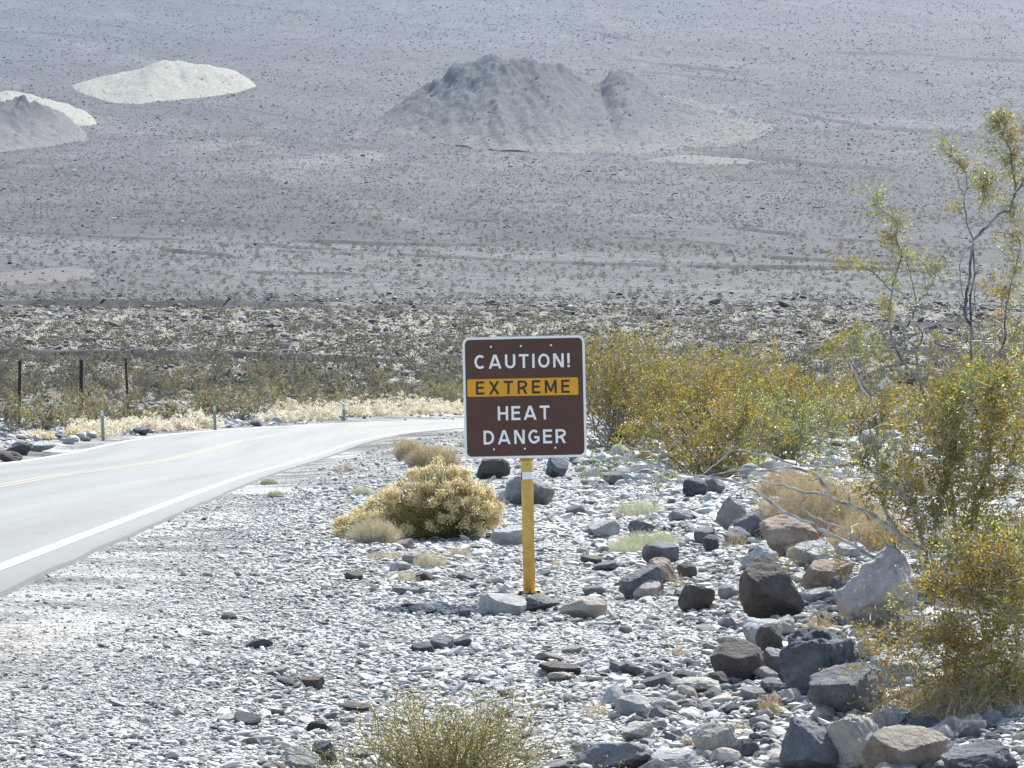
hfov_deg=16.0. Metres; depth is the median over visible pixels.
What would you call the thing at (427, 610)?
boulder
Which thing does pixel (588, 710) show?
dead twig
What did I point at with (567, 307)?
desert stones
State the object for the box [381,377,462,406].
olive bush
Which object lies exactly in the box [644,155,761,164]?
hill
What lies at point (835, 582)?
stone
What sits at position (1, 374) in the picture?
desert shrub
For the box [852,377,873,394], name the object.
desert shrub
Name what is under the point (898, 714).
boulder
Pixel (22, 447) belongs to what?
boulder
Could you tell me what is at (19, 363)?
wire fence
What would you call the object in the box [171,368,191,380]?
desert shrub
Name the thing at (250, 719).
cobble
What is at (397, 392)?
desert shrub
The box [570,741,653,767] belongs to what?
boulder
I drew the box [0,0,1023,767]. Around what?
ground
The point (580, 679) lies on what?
cobble
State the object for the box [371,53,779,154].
hill
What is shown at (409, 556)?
stone
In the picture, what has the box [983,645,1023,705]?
straw tuft
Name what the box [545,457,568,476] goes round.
stone
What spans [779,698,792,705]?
cobble
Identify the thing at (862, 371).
desert shrub
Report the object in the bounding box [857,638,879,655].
stone
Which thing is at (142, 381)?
desert shrub
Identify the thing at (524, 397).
road sign
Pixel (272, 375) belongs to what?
desert shrub
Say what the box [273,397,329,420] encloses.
bleached bush
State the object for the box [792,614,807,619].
cobble
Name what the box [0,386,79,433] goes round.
olive bush
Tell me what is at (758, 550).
boulder
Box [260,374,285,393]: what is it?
desert shrub
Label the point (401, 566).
stone
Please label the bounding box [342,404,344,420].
delineator post
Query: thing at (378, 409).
bleached bush
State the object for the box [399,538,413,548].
stone
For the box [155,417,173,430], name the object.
bleached bush
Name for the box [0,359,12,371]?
desert shrub
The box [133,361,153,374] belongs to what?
desert shrub
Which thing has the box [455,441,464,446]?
herb patch
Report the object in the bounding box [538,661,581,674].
boulder
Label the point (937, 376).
desert shrub
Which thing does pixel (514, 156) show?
fan stones
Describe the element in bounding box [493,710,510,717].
cobble
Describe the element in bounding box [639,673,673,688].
cobble
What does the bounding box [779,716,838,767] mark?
boulder
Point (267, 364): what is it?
desert shrub
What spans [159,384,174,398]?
desert shrub
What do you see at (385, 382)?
desert shrub
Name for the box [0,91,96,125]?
hill
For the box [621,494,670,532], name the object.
forked twig
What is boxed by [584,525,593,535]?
stone
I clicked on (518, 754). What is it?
cobble
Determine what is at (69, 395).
desert shrub
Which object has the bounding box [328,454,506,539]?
yellow bush
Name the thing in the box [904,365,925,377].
desert shrub
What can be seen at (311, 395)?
olive bush
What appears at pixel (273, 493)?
herb patch
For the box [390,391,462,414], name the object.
bleached bush
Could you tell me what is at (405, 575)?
straw tuft
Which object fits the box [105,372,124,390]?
desert shrub
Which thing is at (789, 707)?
cobble
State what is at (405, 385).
desert shrub
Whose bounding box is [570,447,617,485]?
sprig
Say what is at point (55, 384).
desert shrub
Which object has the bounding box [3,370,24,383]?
desert shrub
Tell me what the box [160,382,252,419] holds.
olive bush
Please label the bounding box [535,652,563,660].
cobble
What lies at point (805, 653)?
boulder
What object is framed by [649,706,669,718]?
stone
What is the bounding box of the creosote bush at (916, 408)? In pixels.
[858,370,979,433]
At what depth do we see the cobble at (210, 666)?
19.42 m
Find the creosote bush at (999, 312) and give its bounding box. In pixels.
[894,279,1023,486]
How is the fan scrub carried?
on the ground
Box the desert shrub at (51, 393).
[43,387,56,399]
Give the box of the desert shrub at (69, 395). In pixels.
[61,389,76,403]
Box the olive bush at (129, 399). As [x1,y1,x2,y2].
[58,375,151,422]
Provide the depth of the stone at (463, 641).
22.10 m
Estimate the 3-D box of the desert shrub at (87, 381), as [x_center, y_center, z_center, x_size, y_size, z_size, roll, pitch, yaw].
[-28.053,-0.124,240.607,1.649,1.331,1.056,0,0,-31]
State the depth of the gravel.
22.23 m
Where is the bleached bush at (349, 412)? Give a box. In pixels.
[329,393,371,416]
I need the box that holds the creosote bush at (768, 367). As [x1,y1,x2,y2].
[675,319,793,413]
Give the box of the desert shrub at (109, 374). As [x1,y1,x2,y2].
[103,368,117,378]
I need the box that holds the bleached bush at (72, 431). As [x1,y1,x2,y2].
[61,423,113,437]
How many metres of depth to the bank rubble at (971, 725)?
17.68 m
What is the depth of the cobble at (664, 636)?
22.78 m
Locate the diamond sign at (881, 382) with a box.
[878,376,894,395]
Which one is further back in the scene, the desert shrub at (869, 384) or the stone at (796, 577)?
the desert shrub at (869, 384)
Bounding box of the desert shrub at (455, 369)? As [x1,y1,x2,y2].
[449,362,461,375]
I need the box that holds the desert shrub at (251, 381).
[246,376,269,387]
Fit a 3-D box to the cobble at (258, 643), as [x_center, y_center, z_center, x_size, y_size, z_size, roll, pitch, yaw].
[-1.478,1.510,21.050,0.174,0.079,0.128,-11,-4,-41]
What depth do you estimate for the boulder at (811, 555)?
28.49 m
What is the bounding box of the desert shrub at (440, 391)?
[429,379,448,400]
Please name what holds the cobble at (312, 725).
on the ground
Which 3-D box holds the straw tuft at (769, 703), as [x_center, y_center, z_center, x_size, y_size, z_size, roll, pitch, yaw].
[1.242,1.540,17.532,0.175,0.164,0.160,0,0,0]
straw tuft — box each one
[342,508,406,543]
[361,550,402,558]
[386,568,421,580]
[388,436,430,460]
[402,438,464,466]
[412,547,447,567]
[447,547,472,556]
[723,529,746,546]
[730,452,916,537]
[747,458,827,497]
[753,687,786,713]
[797,607,837,629]
[823,500,928,552]
[864,454,955,497]
[883,658,1023,723]
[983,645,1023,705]
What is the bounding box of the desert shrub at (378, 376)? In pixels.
[365,367,387,384]
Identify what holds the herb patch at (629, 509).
on the ground
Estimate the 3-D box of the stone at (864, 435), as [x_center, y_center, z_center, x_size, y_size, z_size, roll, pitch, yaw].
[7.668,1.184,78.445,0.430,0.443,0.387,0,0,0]
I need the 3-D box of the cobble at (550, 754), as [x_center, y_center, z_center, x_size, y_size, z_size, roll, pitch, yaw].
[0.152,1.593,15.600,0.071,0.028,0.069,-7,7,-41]
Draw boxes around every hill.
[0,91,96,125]
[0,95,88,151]
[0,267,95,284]
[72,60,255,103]
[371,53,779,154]
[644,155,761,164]
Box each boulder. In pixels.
[0,451,22,461]
[5,440,32,454]
[30,441,54,451]
[132,426,149,435]
[250,419,262,425]
[281,749,322,767]
[312,741,337,764]
[340,702,370,712]
[391,586,425,594]
[408,605,436,614]
[430,634,454,648]
[476,459,510,478]
[478,593,526,615]
[490,525,521,545]
[504,474,554,505]
[525,593,559,610]
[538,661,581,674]
[546,672,573,680]
[558,596,606,619]
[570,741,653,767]
[587,519,620,537]
[592,560,619,570]
[609,661,638,671]
[615,694,650,715]
[618,564,663,598]
[620,721,653,741]
[627,520,654,532]
[633,579,660,599]
[642,541,678,562]
[647,749,697,767]
[649,557,676,583]
[668,508,692,521]
[669,677,720,692]
[678,584,714,611]
[691,723,736,750]
[704,478,724,493]
[710,638,763,680]
[715,495,746,530]
[724,526,750,544]
[733,508,767,537]
[738,554,804,618]
[740,545,777,565]
[740,686,766,699]
[742,617,781,644]
[755,625,782,651]
[759,514,819,556]
[760,677,787,693]
[763,647,780,672]
[778,614,794,634]
[778,626,860,695]
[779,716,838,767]
[786,538,833,566]
[799,587,833,601]
[800,559,855,589]
[807,662,886,713]
[826,714,879,767]
[834,544,917,629]
[835,541,865,557]
[861,725,947,767]
[870,654,917,687]
[871,705,911,728]
[890,609,933,640]
[940,740,1018,767]
[941,651,969,672]
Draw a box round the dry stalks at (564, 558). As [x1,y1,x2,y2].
[545,555,569,565]
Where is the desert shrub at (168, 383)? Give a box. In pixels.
[161,377,177,390]
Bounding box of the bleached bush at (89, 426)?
[67,413,122,435]
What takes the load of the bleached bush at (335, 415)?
on the ground
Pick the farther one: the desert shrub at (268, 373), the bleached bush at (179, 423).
the desert shrub at (268, 373)
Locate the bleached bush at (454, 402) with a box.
[432,398,463,412]
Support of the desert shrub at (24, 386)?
on the ground
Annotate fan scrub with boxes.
[0,0,1023,225]
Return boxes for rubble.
[0,404,1023,493]
[570,487,1023,767]
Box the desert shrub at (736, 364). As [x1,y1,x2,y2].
[725,358,746,369]
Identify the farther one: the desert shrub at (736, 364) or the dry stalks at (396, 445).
the desert shrub at (736, 364)
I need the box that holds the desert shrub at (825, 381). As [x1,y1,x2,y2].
[816,375,836,390]
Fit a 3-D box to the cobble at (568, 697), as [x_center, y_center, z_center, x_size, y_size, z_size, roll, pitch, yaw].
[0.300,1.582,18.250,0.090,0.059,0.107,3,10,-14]
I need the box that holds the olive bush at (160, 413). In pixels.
[109,408,175,421]
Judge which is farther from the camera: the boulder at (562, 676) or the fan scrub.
the fan scrub
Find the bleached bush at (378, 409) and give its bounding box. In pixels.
[339,398,400,416]
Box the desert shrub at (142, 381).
[134,373,154,393]
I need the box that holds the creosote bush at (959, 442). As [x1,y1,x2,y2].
[587,348,1023,597]
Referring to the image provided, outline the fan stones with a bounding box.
[0,0,1023,303]
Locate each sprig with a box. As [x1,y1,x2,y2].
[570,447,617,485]
[606,443,644,470]
[626,453,678,493]
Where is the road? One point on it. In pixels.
(36, 515)
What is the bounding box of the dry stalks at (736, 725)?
[732,717,748,729]
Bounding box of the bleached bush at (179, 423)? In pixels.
[163,411,204,429]
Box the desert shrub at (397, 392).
[388,383,408,402]
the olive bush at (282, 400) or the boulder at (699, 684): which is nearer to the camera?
the boulder at (699, 684)
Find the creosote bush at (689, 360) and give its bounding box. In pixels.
[591,326,714,423]
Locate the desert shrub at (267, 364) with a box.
[252,361,270,378]
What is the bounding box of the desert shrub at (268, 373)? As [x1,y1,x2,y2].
[259,364,279,380]
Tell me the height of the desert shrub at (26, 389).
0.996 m
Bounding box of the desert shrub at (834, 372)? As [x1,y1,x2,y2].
[826,366,843,379]
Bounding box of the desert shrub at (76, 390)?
[67,384,84,400]
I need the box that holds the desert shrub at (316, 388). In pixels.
[301,379,328,400]
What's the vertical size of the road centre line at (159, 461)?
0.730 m
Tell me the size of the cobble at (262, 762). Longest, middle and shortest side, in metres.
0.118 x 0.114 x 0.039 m
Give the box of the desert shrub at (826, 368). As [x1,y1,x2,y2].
[812,359,833,375]
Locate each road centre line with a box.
[0,421,462,484]
[0,422,445,486]
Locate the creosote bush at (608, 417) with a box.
[549,300,693,451]
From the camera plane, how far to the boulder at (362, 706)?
17.38 m
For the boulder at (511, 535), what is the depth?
35.77 m
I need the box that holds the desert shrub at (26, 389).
[14,383,32,395]
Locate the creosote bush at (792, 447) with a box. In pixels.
[698,377,863,466]
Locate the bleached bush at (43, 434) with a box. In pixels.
[12,428,55,439]
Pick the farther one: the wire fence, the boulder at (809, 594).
the wire fence
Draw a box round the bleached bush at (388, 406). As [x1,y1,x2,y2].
[372,393,424,415]
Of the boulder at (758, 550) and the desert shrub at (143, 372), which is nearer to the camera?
the boulder at (758, 550)
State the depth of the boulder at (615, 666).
20.00 m
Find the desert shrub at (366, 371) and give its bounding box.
[358,365,374,377]
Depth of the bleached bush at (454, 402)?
188.69 m
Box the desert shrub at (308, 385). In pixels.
[305,381,323,402]
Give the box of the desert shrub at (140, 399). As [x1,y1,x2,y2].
[134,391,147,400]
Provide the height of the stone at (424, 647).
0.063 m
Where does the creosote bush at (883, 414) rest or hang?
on the ground
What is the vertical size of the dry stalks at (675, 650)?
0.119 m
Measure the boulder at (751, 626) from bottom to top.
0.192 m
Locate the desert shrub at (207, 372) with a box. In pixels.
[197,367,212,383]
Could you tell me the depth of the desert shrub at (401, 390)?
225.32 m
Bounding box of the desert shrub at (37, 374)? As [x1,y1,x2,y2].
[26,366,47,385]
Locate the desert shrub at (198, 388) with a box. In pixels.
[191,381,215,397]
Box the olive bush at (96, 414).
[30,390,136,425]
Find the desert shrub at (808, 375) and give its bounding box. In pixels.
[795,365,818,382]
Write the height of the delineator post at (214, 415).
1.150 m
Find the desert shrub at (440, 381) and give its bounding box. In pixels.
[439,378,454,389]
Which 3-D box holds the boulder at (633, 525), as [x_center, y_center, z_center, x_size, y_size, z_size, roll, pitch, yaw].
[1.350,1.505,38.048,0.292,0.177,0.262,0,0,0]
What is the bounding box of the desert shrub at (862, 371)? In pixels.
[854,366,867,376]
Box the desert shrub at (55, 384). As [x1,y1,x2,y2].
[46,379,60,391]
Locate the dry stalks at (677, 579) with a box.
[666,571,685,586]
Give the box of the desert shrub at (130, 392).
[121,386,137,399]
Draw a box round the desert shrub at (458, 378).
[441,373,462,386]
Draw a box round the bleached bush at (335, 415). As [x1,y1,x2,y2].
[292,401,342,419]
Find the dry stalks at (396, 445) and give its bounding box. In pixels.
[390,431,408,448]
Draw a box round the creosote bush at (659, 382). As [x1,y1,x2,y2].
[604,347,763,448]
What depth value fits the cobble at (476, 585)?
28.37 m
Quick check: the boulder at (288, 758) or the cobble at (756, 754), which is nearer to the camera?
the boulder at (288, 758)
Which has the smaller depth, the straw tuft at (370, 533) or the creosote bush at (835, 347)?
the straw tuft at (370, 533)
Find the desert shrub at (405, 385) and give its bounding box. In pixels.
[396,379,414,393]
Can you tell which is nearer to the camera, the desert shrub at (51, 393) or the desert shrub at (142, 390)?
the desert shrub at (51, 393)
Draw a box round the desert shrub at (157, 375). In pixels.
[144,368,162,389]
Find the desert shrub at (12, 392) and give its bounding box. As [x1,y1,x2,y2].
[1,389,14,400]
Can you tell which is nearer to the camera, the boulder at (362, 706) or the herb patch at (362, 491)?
the boulder at (362, 706)
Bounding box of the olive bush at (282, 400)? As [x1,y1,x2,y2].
[224,383,322,417]
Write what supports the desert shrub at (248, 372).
on the ground
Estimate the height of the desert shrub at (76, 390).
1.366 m
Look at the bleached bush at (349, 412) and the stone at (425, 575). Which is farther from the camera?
the bleached bush at (349, 412)
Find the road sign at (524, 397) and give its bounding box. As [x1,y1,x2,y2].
[462,335,586,594]
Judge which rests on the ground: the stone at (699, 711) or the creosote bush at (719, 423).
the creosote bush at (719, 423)
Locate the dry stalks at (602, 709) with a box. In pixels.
[589,700,611,714]
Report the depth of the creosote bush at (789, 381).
75.78 m
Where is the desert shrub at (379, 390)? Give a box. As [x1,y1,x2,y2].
[369,385,385,396]
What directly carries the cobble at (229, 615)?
on the ground
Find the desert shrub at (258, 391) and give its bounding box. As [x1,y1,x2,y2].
[246,381,266,402]
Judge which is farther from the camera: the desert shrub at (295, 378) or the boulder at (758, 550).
the desert shrub at (295, 378)
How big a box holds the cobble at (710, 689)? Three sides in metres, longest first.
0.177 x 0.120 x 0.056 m
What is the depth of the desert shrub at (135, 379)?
242.08 m
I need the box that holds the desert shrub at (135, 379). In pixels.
[131,371,152,386]
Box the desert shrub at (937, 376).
[932,371,945,382]
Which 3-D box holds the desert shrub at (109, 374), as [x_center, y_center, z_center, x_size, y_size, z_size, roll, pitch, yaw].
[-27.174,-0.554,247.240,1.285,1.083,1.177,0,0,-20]
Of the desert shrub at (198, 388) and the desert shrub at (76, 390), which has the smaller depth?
the desert shrub at (76, 390)
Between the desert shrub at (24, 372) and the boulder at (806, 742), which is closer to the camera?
the boulder at (806, 742)
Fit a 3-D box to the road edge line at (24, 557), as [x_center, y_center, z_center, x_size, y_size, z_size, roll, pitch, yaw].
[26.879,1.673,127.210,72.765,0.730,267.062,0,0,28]
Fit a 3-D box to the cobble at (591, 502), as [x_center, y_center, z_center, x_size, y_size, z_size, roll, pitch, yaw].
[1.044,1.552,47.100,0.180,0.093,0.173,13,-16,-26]
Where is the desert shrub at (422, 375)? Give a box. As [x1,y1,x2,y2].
[414,369,431,379]
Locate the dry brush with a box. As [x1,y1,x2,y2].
[0,302,1023,410]
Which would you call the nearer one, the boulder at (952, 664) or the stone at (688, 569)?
the boulder at (952, 664)
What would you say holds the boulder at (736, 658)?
on the ground
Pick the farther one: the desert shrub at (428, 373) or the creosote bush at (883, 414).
the desert shrub at (428, 373)
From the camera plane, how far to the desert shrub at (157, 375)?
241.28 m
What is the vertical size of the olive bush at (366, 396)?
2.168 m
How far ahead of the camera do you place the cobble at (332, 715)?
16.92 m
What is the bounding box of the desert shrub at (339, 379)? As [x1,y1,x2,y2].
[326,374,351,392]
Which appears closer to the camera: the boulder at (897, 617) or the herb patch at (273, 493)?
the boulder at (897, 617)
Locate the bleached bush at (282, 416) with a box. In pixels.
[254,405,315,422]
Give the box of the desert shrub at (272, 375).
[264,363,277,377]
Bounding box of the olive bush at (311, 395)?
[277,387,360,411]
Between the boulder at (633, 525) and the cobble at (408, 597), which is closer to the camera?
the cobble at (408, 597)
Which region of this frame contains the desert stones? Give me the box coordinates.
[0,291,1023,412]
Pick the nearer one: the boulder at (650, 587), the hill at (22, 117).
the boulder at (650, 587)
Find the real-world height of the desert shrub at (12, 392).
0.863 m
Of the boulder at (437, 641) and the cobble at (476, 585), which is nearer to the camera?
the boulder at (437, 641)
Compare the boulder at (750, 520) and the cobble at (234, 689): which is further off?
the boulder at (750, 520)
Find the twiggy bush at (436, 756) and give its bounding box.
[275,674,626,767]
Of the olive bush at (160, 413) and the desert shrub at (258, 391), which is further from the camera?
the desert shrub at (258, 391)
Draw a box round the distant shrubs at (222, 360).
[0,0,1023,403]
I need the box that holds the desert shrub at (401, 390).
[389,383,409,396]
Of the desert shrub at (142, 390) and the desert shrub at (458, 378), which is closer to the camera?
the desert shrub at (142, 390)
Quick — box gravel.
[0,423,1023,767]
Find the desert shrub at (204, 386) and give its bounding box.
[198,380,224,401]
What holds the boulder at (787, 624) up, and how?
on the ground
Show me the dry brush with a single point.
(417, 381)
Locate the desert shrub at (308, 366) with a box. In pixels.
[296,363,318,381]
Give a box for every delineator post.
[100,409,104,440]
[213,404,216,429]
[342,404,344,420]
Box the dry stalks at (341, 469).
[332,458,354,471]
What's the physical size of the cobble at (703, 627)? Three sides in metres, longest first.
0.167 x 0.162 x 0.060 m
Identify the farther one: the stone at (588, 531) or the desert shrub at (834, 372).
the desert shrub at (834, 372)
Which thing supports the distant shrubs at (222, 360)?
on the ground
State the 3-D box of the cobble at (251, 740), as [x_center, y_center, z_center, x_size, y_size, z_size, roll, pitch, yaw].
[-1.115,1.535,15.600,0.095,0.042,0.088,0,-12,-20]
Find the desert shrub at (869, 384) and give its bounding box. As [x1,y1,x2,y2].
[867,377,881,397]
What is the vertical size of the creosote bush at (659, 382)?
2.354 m
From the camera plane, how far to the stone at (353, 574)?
29.26 m
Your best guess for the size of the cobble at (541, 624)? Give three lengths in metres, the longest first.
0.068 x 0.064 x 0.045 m
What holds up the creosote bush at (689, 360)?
on the ground
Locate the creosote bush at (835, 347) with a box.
[807,309,901,441]
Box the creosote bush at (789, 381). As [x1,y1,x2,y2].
[678,354,869,449]
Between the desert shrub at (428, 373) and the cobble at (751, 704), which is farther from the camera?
the desert shrub at (428, 373)
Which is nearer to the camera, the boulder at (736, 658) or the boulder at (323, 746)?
the boulder at (323, 746)
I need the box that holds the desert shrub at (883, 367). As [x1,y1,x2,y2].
[875,364,888,372]
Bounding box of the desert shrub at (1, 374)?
[0,370,8,381]
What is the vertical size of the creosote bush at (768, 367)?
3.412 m
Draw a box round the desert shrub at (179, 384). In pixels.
[159,375,183,390]
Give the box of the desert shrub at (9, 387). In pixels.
[0,378,17,398]
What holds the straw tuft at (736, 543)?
on the ground
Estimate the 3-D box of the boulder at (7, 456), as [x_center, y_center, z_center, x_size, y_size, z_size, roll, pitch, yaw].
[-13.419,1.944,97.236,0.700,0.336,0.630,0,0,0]
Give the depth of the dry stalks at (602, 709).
17.58 m
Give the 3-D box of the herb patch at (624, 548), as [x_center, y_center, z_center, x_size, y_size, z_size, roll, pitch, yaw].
[1.080,1.539,34.144,0.493,0.166,0.435,0,0,0]
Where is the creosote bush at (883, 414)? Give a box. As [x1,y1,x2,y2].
[797,369,929,435]
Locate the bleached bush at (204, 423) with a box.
[183,407,227,428]
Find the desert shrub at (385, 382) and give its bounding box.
[375,379,396,397]
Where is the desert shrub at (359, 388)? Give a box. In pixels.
[349,385,367,394]
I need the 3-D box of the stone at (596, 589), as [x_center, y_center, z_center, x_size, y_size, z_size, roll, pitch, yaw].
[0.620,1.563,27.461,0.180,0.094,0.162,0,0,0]
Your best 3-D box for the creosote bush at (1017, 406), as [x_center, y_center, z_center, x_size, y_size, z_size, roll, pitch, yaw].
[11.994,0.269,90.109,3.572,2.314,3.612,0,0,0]
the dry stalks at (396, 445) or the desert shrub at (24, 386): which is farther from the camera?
the desert shrub at (24, 386)
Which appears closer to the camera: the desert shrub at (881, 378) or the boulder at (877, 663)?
the boulder at (877, 663)
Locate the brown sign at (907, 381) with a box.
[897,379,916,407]
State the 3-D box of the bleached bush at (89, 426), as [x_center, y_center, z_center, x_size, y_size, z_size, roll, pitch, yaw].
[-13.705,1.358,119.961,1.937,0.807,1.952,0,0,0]
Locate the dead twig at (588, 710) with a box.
[566,699,601,717]
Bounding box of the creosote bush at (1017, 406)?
[935,350,1023,436]
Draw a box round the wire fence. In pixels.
[0,358,128,425]
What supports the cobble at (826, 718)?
on the gravel
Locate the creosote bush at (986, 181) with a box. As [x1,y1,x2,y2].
[828,98,1023,539]
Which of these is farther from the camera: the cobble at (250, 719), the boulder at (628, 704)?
the boulder at (628, 704)
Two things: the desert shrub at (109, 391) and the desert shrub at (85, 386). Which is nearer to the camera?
the desert shrub at (109, 391)
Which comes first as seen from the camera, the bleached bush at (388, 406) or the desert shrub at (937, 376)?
the bleached bush at (388, 406)
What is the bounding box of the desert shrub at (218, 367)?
[201,360,226,379]
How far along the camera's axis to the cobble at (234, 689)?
18.23 m
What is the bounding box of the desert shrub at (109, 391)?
[101,381,125,399]
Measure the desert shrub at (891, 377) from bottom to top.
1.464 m
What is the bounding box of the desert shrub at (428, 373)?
[418,370,431,382]
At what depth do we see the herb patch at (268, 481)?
63.64 m
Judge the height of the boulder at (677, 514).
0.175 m
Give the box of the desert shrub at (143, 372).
[137,367,152,378]
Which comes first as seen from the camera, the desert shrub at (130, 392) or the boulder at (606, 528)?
the boulder at (606, 528)
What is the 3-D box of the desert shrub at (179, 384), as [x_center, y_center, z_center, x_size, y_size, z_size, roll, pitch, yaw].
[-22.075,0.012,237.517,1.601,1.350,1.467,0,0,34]
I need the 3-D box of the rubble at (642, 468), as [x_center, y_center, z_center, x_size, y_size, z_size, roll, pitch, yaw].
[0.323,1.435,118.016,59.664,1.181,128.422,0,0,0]
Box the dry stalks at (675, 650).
[664,640,686,655]
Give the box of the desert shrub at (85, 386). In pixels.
[78,376,99,392]
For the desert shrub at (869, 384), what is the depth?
225.72 m
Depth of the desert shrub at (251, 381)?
232.56 m
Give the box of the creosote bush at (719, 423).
[611,382,799,477]
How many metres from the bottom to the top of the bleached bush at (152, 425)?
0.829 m
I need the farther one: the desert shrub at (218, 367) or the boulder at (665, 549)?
the desert shrub at (218, 367)
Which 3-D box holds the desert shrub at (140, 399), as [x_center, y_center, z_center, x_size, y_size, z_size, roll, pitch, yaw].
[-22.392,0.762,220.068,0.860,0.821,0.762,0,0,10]
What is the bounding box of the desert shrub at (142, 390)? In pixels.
[134,385,150,398]
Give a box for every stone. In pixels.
[300,676,324,688]
[345,570,362,579]
[389,561,410,571]
[397,531,411,538]
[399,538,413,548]
[402,547,425,562]
[411,642,433,651]
[416,571,433,579]
[454,636,471,645]
[456,572,474,580]
[458,606,470,616]
[491,488,508,504]
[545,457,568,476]
[566,505,585,515]
[569,454,590,461]
[580,555,601,563]
[582,585,605,595]
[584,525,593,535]
[600,472,623,484]
[600,683,623,704]
[637,450,656,460]
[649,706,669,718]
[677,561,696,577]
[682,477,707,496]
[686,708,703,714]
[694,527,714,543]
[702,534,718,551]
[707,671,727,684]
[718,583,738,599]
[790,572,803,582]
[817,611,833,627]
[830,575,849,589]
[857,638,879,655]
[859,429,875,443]
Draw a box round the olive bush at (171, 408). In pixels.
[144,400,198,419]
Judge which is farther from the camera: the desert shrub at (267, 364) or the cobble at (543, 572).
the desert shrub at (267, 364)
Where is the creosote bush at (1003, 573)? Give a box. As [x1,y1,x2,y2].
[819,492,1023,720]
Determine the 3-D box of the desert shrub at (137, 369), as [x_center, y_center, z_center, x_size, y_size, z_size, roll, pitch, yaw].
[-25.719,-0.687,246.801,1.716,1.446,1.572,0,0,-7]
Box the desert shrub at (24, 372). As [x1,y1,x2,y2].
[21,364,37,379]
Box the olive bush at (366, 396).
[319,388,420,412]
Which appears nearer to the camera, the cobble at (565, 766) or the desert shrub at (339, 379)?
the cobble at (565, 766)
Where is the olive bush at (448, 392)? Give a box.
[424,378,463,407]
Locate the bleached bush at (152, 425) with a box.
[113,411,164,431]
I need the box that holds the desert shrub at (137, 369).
[121,364,142,383]
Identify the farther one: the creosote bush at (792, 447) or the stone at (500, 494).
the creosote bush at (792, 447)
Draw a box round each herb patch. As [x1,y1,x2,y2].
[260,477,277,484]
[266,490,284,496]
[349,485,376,495]
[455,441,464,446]
[607,540,643,553]
[608,495,665,515]
[613,525,684,547]
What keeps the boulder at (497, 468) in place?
on the ground
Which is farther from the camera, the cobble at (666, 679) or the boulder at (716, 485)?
the boulder at (716, 485)
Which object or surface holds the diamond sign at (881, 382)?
on the ground
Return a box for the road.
[0,419,463,597]
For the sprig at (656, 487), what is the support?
on the gravel
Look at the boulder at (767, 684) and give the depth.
18.56 m
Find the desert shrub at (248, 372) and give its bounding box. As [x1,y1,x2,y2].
[241,361,258,375]
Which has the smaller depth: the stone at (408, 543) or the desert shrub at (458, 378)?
the stone at (408, 543)
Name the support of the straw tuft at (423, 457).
on the ground
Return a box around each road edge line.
[0,419,460,463]
[0,427,456,569]
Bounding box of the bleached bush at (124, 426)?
[90,415,141,433]
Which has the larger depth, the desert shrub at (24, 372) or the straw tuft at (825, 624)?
the desert shrub at (24, 372)
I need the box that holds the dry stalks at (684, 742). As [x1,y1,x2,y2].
[676,734,693,745]
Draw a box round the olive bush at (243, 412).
[194,379,282,419]
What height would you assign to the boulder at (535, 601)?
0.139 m
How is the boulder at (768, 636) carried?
on the ground
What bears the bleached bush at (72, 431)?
on the ground
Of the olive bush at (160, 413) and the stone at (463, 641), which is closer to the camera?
the stone at (463, 641)
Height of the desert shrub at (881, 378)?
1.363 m
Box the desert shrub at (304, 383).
[290,376,309,391]
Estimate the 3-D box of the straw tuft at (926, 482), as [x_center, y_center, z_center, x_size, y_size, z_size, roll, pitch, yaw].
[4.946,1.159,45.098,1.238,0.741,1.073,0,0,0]
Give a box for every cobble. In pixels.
[204,665,218,668]
[221,612,236,619]
[226,687,240,691]
[234,712,260,725]
[241,737,260,744]
[244,638,272,648]
[257,759,284,767]
[261,763,280,767]
[263,666,287,674]
[270,742,291,749]
[275,716,290,721]
[277,678,296,685]
[306,721,326,730]
[323,712,336,718]
[346,749,377,758]
[362,763,374,767]
[396,595,410,599]
[401,603,411,606]
[463,648,478,653]
[465,678,474,682]
[469,583,489,587]
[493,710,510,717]
[497,689,514,695]
[514,751,544,759]
[535,569,554,575]
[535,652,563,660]
[537,622,546,626]
[544,752,555,756]
[545,759,577,766]
[549,764,579,767]
[562,645,582,653]
[563,693,580,702]
[570,677,585,682]
[586,501,597,504]
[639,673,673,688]
[659,634,671,638]
[673,587,682,595]
[695,624,716,631]
[699,687,721,697]
[745,701,772,709]
[752,751,764,759]
[753,666,777,678]
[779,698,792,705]
[784,705,797,710]
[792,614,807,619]
[813,715,833,722]
[823,597,832,603]
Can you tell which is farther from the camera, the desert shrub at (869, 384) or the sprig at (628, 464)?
the desert shrub at (869, 384)
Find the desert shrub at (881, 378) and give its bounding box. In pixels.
[866,371,889,383]
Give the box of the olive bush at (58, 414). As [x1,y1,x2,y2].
[1,402,99,430]
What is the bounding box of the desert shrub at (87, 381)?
[75,375,97,387]
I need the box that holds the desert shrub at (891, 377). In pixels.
[882,370,900,384]
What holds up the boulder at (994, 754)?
on the ground
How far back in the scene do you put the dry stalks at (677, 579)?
28.40 m
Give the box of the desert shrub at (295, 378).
[287,374,300,386]
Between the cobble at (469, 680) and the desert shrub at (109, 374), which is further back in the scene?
the desert shrub at (109, 374)
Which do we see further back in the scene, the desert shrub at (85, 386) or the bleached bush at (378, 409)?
the desert shrub at (85, 386)
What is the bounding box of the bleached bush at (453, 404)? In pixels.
[411,397,463,413]
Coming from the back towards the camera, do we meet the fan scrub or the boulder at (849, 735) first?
the fan scrub
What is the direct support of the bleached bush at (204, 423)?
on the ground
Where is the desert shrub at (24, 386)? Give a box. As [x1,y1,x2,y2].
[10,369,40,393]

